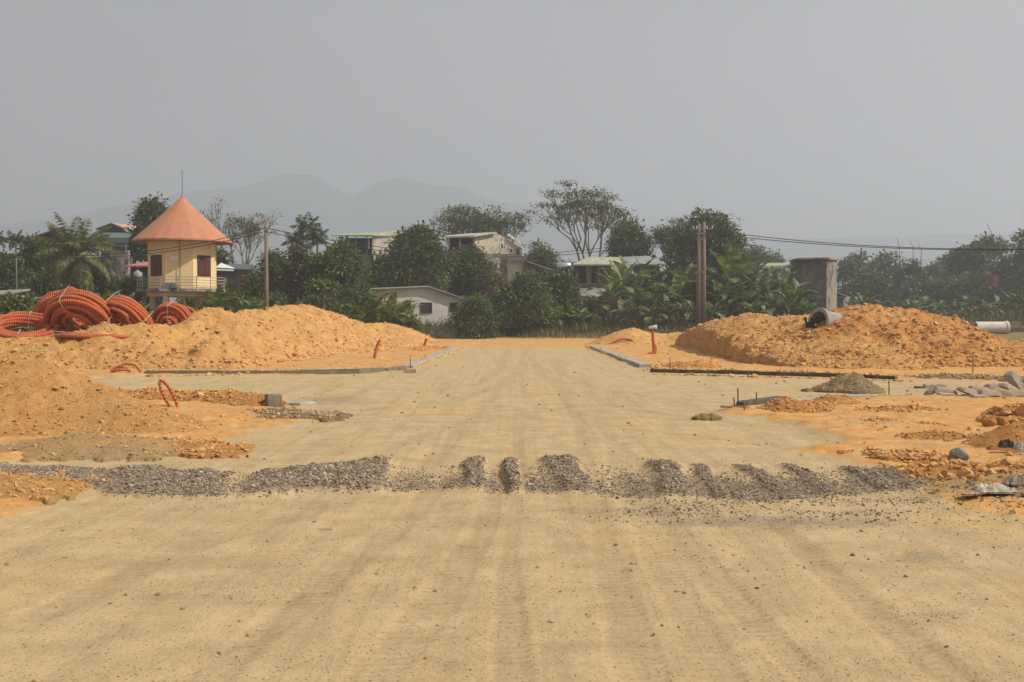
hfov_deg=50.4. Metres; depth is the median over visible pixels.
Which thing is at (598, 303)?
banana plant
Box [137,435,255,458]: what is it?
soil heap
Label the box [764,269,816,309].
banana plant
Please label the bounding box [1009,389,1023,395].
cement bag
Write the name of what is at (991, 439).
soil heap
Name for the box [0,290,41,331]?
bush
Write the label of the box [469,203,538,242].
sparse tree
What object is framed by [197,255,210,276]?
window
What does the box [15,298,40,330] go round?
banana plant
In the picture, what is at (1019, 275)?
distant tree
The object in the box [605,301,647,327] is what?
banana plant
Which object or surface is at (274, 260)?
broadleaf tree
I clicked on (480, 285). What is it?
broadleaf tree
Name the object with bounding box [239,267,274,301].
bush
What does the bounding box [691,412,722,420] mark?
soil heap
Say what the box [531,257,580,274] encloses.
sparse tree
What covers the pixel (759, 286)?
banana plant
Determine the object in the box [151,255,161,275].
window
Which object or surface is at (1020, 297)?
banana plant
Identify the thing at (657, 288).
banana plant
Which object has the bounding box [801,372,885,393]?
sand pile
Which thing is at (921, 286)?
distant tree
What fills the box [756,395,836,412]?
soil heap
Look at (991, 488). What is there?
plastic sheet
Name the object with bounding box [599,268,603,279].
window
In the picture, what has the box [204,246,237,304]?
broadleaf tree
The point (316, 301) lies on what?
bush
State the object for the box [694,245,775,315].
banana plant
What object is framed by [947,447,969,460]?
boulder
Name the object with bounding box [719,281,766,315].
banana plant
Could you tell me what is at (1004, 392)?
cement bag
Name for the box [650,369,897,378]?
kerb
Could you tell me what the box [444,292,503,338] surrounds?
bush
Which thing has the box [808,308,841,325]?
concrete pipe
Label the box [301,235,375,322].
broadleaf tree
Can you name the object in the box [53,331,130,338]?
conduit coil
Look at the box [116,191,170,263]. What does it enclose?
broadleaf tree
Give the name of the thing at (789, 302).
banana plant
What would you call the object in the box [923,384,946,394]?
cement bag
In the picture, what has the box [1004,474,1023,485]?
plastic sheet
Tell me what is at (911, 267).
distant tree
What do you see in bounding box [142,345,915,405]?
clods
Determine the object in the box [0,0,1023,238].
sky
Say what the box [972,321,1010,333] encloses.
concrete pipe
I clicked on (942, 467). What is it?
soil heap
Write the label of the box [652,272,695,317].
banana plant
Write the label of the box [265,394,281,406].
kerb block
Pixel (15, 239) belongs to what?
areca palm
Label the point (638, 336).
soil heap
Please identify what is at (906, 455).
soil heap
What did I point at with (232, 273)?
house
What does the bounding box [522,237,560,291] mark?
broadleaf tree
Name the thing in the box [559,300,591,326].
banana plant
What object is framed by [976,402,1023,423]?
soil heap
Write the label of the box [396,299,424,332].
bush
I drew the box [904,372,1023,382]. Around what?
soil heap
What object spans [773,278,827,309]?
banana plant
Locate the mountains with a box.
[0,175,1021,312]
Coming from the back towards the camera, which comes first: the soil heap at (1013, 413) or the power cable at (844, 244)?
the power cable at (844, 244)
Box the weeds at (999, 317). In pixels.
[419,308,1023,335]
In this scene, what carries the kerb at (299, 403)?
on the road
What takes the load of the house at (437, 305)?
on the ground at (956, 417)
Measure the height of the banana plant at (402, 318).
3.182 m
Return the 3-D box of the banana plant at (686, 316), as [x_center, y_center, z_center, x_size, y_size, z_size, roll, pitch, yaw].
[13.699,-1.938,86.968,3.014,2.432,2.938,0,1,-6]
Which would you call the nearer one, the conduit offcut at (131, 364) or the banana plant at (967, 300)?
the conduit offcut at (131, 364)
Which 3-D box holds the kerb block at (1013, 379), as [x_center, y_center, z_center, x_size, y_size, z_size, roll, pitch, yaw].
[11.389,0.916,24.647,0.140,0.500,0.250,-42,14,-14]
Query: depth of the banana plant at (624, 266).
95.32 m
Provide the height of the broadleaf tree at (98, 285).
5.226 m
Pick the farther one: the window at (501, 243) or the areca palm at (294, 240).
the window at (501, 243)
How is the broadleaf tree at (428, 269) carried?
on the ground at (956, 417)
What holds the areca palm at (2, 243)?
on the ground at (956, 417)
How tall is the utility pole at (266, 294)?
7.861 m
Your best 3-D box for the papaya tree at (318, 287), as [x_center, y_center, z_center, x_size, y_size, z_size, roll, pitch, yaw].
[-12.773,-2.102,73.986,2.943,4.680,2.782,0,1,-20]
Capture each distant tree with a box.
[745,243,782,299]
[761,248,789,310]
[837,248,876,296]
[837,267,898,307]
[864,251,889,272]
[870,249,907,303]
[884,256,937,298]
[888,270,961,311]
[920,261,948,280]
[931,269,1007,312]
[932,254,956,311]
[939,242,987,309]
[957,231,1012,312]
[984,251,1018,312]
[993,264,1023,310]
[1003,228,1023,291]
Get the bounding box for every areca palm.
[0,230,7,248]
[2,230,27,294]
[281,228,311,252]
[289,212,321,292]
[302,224,328,252]
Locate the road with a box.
[0,344,1023,681]
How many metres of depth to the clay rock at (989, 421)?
16.35 m
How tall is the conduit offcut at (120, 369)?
0.154 m
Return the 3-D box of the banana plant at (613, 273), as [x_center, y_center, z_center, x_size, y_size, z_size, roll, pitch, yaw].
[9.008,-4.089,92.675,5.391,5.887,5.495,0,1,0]
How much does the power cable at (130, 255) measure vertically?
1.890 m
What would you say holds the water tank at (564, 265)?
on the ground at (956, 417)
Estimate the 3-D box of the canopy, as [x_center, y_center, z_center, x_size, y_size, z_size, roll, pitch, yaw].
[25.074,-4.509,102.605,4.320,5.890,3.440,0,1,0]
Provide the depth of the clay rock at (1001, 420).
16.55 m
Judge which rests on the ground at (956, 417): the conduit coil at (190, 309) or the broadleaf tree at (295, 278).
the broadleaf tree at (295, 278)
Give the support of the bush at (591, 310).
on the ground at (956, 417)
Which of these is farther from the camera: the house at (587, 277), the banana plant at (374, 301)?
the house at (587, 277)
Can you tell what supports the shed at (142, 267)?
on the ground at (956, 417)
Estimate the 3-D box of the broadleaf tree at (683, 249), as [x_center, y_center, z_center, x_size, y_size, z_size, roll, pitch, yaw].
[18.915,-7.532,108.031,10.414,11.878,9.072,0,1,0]
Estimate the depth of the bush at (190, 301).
81.36 m
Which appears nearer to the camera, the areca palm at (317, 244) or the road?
the road
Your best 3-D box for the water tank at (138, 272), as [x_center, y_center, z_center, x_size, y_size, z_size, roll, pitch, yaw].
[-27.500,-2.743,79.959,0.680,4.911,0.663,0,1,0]
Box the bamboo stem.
[897,240,900,293]
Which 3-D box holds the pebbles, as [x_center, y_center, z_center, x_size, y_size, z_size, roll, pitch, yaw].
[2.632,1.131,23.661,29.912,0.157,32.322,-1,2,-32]
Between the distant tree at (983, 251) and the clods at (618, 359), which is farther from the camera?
the distant tree at (983, 251)
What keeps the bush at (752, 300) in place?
on the ground at (956, 417)
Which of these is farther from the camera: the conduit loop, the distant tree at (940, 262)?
the distant tree at (940, 262)
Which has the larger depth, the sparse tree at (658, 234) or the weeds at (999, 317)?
the sparse tree at (658, 234)
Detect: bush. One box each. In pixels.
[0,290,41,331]
[162,297,210,309]
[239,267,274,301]
[256,291,292,306]
[294,293,350,318]
[364,298,413,326]
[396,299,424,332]
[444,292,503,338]
[482,302,513,335]
[569,294,610,324]
[641,264,715,317]
[706,272,778,317]
[774,291,822,316]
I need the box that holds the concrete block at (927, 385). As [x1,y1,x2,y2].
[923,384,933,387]
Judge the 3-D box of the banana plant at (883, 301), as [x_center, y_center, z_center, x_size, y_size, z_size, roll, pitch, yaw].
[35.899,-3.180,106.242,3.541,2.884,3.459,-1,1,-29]
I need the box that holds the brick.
[404,369,415,372]
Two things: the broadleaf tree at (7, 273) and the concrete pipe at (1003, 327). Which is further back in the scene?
the broadleaf tree at (7, 273)
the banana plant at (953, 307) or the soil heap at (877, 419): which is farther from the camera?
the banana plant at (953, 307)
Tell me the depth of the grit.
7.48 m
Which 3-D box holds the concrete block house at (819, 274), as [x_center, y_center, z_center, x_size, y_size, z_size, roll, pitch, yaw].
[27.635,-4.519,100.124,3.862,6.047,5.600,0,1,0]
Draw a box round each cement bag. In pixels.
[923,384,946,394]
[934,386,957,394]
[955,387,979,394]
[967,385,988,389]
[976,389,1000,395]
[984,383,1002,388]
[993,388,1015,396]
[998,383,1017,389]
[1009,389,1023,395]
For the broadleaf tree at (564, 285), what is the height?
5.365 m
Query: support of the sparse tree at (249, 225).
on the ground at (956, 417)
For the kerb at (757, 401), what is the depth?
20.09 m
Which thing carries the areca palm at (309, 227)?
on the field
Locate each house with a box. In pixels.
[33,228,132,286]
[95,223,135,263]
[216,263,260,309]
[331,231,397,293]
[363,286,465,327]
[443,232,551,287]
[573,256,666,320]
[789,257,837,310]
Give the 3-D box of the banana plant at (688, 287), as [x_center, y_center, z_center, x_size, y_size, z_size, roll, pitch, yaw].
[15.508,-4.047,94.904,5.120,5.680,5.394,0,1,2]
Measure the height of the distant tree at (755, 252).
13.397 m
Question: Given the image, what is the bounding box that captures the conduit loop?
[158,379,178,406]
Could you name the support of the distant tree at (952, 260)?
on the field
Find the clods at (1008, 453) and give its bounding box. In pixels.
[0,339,1023,505]
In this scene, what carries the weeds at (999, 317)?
on the ground at (956, 417)
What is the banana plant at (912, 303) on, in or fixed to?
on the ground at (956, 417)
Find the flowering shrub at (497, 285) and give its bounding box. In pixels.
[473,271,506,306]
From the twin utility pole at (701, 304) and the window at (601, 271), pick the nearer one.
the twin utility pole at (701, 304)
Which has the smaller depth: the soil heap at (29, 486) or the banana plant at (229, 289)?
the soil heap at (29, 486)
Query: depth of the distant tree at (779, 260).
194.17 m
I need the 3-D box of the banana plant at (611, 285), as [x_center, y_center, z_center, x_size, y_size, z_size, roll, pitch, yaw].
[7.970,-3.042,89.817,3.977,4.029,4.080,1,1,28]
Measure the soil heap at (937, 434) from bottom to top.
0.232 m
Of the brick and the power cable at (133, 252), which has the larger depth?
the power cable at (133, 252)
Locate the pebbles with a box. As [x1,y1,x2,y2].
[1,364,1020,681]
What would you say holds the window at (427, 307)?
in the house at (437, 305)
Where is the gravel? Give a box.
[0,454,1022,523]
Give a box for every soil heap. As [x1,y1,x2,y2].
[0,304,400,368]
[0,353,207,436]
[0,433,181,462]
[0,469,123,505]
[118,386,288,406]
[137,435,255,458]
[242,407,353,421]
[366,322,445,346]
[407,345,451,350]
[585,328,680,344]
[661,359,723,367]
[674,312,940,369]
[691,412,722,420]
[725,303,1023,366]
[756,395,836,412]
[811,394,860,404]
[836,447,947,463]
[840,416,949,425]
[854,403,941,412]
[883,457,1023,482]
[892,429,980,441]
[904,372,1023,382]
[961,421,1023,452]
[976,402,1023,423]
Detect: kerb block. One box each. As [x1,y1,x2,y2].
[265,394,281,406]
[1004,371,1023,389]
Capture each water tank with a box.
[133,270,141,280]
[557,261,570,272]
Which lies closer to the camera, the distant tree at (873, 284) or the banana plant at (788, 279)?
the banana plant at (788, 279)
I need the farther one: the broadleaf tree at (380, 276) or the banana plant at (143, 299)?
the broadleaf tree at (380, 276)
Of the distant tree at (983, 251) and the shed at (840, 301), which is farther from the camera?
the distant tree at (983, 251)
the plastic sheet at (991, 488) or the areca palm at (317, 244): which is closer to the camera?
the plastic sheet at (991, 488)
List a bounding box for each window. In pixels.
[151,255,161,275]
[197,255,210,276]
[420,302,431,312]
[450,303,456,311]
[500,242,503,249]
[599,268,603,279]
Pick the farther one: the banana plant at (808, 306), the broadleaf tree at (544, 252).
the broadleaf tree at (544, 252)
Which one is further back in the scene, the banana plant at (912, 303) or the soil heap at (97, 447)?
the banana plant at (912, 303)
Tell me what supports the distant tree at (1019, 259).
on the field
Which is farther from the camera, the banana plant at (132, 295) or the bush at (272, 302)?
the bush at (272, 302)
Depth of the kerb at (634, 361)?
42.32 m
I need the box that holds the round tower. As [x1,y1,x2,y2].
[132,193,231,315]
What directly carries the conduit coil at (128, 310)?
on the soil heap at (213, 338)
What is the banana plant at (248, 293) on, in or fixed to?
on the ground at (956, 417)
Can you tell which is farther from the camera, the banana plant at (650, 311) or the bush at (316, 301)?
the banana plant at (650, 311)
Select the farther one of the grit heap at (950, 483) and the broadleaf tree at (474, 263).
the broadleaf tree at (474, 263)
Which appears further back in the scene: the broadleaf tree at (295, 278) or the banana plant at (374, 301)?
the broadleaf tree at (295, 278)
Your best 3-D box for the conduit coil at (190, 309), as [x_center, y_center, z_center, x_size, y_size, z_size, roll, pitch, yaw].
[-12.373,-0.692,40.995,1.277,1.273,0.658,34,-21,-1]
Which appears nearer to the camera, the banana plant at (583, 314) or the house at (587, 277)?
the banana plant at (583, 314)
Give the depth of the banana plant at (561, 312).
85.60 m
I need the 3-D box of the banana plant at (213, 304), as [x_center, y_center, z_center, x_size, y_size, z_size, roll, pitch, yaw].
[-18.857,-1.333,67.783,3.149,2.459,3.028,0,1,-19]
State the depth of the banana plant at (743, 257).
94.98 m
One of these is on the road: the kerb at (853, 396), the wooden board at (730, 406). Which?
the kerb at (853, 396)
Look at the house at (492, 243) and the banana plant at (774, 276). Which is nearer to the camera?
the banana plant at (774, 276)
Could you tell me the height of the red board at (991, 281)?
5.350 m
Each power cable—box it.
[0,227,264,255]
[0,231,264,258]
[265,227,697,254]
[265,231,695,257]
[705,229,1023,248]
[708,233,1023,249]
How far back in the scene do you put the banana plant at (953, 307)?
105.95 m
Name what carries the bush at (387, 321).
on the ground at (956, 417)
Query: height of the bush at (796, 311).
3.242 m
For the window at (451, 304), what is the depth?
87.39 m
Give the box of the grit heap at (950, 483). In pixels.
[925,472,1023,499]
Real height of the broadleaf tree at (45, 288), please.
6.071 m
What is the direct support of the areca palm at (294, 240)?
on the field
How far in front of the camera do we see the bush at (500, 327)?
82.48 m
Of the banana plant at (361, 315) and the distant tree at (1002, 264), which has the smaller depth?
the banana plant at (361, 315)
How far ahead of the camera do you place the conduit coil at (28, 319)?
38.51 m
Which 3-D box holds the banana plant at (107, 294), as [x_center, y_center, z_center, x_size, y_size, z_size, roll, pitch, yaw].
[-23.061,-1.367,62.120,3.443,3.168,3.532,0,1,-8]
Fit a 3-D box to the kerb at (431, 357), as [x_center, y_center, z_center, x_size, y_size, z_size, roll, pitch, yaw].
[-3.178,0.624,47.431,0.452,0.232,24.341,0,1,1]
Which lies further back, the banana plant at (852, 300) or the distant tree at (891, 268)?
the distant tree at (891, 268)
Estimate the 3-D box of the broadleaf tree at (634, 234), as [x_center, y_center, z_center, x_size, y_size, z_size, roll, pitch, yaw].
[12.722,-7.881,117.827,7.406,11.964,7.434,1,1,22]
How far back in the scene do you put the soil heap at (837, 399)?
20.90 m
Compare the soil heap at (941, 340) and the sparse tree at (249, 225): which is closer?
the soil heap at (941, 340)
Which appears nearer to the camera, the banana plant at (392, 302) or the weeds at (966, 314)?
the banana plant at (392, 302)
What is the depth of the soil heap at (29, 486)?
10.35 m
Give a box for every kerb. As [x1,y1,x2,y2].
[144,366,404,373]
[286,401,316,405]
[400,346,461,367]
[589,345,651,367]
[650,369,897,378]
[736,396,783,405]
[796,394,926,400]
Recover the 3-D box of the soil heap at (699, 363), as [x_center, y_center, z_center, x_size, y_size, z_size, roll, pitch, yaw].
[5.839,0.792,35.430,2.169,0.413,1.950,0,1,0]
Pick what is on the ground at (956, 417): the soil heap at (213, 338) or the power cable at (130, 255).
the soil heap at (213, 338)
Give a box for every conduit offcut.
[110,368,130,372]
[111,363,141,371]
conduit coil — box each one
[0,311,61,337]
[33,290,82,329]
[43,285,116,331]
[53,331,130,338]
[103,291,153,325]
[151,301,191,323]
[166,306,195,323]
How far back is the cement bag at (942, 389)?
22.64 m
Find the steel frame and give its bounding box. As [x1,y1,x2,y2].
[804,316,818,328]
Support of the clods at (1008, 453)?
on the ground at (956, 417)
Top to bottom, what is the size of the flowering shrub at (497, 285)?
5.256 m
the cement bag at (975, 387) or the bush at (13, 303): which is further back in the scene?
the bush at (13, 303)
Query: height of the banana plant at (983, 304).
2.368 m
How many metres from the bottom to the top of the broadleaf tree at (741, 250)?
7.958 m
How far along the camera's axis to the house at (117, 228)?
124.77 m
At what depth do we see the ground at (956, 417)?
18.89 m
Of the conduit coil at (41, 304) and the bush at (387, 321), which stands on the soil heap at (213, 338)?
the conduit coil at (41, 304)
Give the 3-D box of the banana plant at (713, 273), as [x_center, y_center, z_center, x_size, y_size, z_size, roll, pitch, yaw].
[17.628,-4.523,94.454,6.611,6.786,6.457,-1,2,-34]
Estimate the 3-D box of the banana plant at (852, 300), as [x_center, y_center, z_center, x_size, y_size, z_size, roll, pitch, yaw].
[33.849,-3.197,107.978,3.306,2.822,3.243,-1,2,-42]
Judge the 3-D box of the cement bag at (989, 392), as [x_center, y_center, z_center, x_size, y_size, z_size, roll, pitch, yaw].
[9.874,1.061,22.580,0.500,0.132,0.340,4,2,-12]
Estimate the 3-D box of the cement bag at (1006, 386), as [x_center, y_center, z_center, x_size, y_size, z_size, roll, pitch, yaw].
[10.941,1.029,23.888,0.500,0.136,0.340,23,1,-23]
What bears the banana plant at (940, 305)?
on the ground at (956, 417)
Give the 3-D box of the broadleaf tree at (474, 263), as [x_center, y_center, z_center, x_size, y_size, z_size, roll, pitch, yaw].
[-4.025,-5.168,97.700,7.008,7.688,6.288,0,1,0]
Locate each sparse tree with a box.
[200,196,283,263]
[430,203,503,244]
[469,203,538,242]
[518,179,638,265]
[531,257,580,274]
[648,217,685,268]
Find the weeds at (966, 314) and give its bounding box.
[695,305,1021,318]
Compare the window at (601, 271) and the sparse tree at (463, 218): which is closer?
the window at (601, 271)
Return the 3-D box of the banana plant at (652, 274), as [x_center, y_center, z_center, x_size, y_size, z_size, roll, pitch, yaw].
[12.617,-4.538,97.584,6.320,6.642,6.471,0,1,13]
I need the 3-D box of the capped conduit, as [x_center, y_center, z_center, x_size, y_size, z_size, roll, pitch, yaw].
[6.024,-0.001,47.380,0.618,1.406,0.266,0,1,0]
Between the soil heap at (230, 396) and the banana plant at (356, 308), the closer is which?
the soil heap at (230, 396)
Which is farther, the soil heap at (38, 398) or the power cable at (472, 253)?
the power cable at (472, 253)
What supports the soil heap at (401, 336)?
on the ground at (956, 417)
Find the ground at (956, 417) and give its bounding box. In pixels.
[0,320,1023,517]
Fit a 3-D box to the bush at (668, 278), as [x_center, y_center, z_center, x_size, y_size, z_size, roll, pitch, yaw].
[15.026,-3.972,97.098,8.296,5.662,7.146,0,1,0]
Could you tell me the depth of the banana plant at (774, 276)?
93.92 m
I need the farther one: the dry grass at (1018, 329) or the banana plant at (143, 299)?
the dry grass at (1018, 329)
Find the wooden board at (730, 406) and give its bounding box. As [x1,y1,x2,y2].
[720,406,745,407]
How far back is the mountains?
2051.92 m
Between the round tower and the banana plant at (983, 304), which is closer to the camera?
the round tower
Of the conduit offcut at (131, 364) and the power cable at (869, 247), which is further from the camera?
the power cable at (869, 247)
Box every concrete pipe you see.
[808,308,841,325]
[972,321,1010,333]
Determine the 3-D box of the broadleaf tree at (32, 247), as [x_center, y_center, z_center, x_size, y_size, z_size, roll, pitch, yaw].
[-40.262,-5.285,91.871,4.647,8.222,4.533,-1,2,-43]
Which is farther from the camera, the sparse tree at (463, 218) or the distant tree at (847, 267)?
the distant tree at (847, 267)
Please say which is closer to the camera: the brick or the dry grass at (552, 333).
the brick
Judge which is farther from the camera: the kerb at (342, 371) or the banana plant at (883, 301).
the banana plant at (883, 301)
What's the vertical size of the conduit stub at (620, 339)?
0.465 m
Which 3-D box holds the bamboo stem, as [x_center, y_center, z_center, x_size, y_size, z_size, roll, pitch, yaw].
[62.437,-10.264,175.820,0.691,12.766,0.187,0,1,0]
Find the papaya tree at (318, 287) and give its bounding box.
[302,276,344,309]
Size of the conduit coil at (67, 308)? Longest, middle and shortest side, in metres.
2.495 x 2.462 x 0.983 m
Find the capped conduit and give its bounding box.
[646,325,656,353]
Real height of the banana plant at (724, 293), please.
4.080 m
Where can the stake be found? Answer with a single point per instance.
(737, 397)
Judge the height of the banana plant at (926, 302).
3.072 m
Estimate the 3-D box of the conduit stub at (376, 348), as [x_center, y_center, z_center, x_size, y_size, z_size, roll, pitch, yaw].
[-5.275,0.391,42.503,0.370,0.939,0.119,0,1,0]
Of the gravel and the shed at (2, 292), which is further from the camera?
the shed at (2, 292)
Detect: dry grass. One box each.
[418,314,721,338]
[693,316,1023,332]
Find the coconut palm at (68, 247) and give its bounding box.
[31,212,122,293]
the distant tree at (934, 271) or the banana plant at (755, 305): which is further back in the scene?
the distant tree at (934, 271)
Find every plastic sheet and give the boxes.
[971,482,1017,493]
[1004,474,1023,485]
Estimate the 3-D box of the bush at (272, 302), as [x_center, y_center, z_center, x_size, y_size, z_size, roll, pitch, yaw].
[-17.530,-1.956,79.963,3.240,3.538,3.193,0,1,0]
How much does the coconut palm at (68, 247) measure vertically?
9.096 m
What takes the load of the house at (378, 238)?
on the ground at (956, 417)
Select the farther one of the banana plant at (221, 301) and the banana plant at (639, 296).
the banana plant at (639, 296)
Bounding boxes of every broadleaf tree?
[0,248,32,297]
[14,230,61,296]
[20,260,79,297]
[78,267,124,296]
[109,271,162,310]
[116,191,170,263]
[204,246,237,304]
[252,247,297,304]
[270,241,318,304]
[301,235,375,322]
[362,248,405,294]
[381,219,464,291]
[440,242,502,315]
[464,269,507,303]
[485,268,570,335]
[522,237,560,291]
[542,266,587,323]
[602,215,662,273]
[659,207,753,290]
[720,242,754,297]
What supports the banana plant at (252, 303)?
on the ground at (956, 417)
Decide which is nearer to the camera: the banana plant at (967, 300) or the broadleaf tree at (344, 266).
the broadleaf tree at (344, 266)
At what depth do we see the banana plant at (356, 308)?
74.53 m
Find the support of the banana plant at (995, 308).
on the ground at (956, 417)
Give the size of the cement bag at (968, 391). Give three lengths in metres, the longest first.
0.500 x 0.340 x 0.132 m
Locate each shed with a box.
[0,289,30,303]
[124,262,162,307]
[837,292,857,307]
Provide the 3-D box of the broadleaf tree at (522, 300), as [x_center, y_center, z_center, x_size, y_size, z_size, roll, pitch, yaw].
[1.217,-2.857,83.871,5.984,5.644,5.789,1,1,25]
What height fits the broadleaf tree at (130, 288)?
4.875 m
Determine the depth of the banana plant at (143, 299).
67.88 m
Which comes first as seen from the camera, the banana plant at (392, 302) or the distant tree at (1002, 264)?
the banana plant at (392, 302)
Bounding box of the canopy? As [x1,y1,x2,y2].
[759,263,795,299]
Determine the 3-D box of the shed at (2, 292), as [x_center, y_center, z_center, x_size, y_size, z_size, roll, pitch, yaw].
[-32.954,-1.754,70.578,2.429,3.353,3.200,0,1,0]
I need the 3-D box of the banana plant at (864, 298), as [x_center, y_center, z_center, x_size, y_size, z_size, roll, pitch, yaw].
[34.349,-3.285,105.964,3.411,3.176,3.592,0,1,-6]
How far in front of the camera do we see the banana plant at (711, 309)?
86.68 m
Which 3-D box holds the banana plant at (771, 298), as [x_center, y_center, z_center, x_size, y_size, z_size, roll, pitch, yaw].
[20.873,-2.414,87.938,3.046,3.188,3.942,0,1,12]
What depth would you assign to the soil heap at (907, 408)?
19.07 m
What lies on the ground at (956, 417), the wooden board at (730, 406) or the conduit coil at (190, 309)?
the wooden board at (730, 406)
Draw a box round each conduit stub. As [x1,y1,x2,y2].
[373,339,381,358]
[610,338,632,343]
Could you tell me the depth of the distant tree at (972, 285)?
150.87 m
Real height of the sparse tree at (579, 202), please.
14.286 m
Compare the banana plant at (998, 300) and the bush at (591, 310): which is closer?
the bush at (591, 310)
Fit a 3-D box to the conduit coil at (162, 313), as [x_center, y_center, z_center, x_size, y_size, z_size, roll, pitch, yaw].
[-12.526,-0.650,39.999,1.534,1.555,0.719,14,19,0]
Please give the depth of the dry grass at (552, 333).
84.24 m
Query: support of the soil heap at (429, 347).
on the ground at (956, 417)
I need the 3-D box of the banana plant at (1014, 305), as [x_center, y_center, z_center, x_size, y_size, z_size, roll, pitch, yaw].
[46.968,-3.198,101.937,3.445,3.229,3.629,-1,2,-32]
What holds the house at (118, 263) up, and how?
on the ground at (956, 417)
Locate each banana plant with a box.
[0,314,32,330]
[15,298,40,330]
[82,289,133,299]
[119,292,146,304]
[138,292,158,313]
[191,300,232,311]
[195,285,242,309]
[204,281,256,311]
[224,286,269,312]
[233,298,276,311]
[340,295,390,322]
[347,304,381,323]
[349,290,397,322]
[368,291,413,323]
[381,300,427,327]
[550,305,573,327]
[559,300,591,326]
[566,305,600,329]
[580,290,619,325]
[586,259,649,316]
[592,279,632,323]
[596,255,669,310]
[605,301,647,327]
[617,280,663,326]
[621,254,677,314]
[632,282,686,320]
[632,300,667,326]
[646,294,690,327]
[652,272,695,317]
[663,263,712,314]
[672,301,695,325]
[685,249,755,317]
[692,298,731,321]
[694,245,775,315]
[706,279,747,316]
[715,251,780,312]
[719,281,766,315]
[731,294,771,315]
[733,273,785,312]
[751,266,791,315]
[751,292,789,315]
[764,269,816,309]
[766,292,811,315]
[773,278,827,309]
[790,298,819,314]
[838,295,857,307]
[843,291,882,305]
[874,294,896,307]
[888,299,907,308]
[892,295,930,310]
[907,293,944,312]
[930,300,955,313]
[943,299,971,313]
[958,295,982,311]
[971,299,1002,313]
[981,294,1019,313]
[982,304,1004,316]
[990,289,1022,313]
[999,289,1023,316]
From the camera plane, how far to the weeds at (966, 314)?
101.57 m
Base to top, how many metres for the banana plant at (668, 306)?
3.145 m
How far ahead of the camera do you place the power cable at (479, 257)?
74.92 m
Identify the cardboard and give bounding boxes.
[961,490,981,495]
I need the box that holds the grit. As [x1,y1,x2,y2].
[0,454,1023,681]
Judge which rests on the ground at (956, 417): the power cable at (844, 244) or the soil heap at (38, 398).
the soil heap at (38, 398)
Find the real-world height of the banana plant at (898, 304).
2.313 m
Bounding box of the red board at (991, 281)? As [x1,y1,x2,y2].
[984,276,998,311]
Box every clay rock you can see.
[981,416,996,426]
[996,416,1007,425]
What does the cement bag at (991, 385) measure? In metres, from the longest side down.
0.500 x 0.340 x 0.138 m
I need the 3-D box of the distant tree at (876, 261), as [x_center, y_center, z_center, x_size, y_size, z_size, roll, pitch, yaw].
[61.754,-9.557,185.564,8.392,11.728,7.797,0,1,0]
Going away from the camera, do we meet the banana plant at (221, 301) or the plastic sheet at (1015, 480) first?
the plastic sheet at (1015, 480)
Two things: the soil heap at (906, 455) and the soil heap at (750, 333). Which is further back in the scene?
the soil heap at (750, 333)
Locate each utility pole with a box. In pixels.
[263,220,272,309]
[693,222,712,325]
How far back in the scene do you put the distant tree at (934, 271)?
188.99 m
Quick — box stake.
[737,388,738,405]

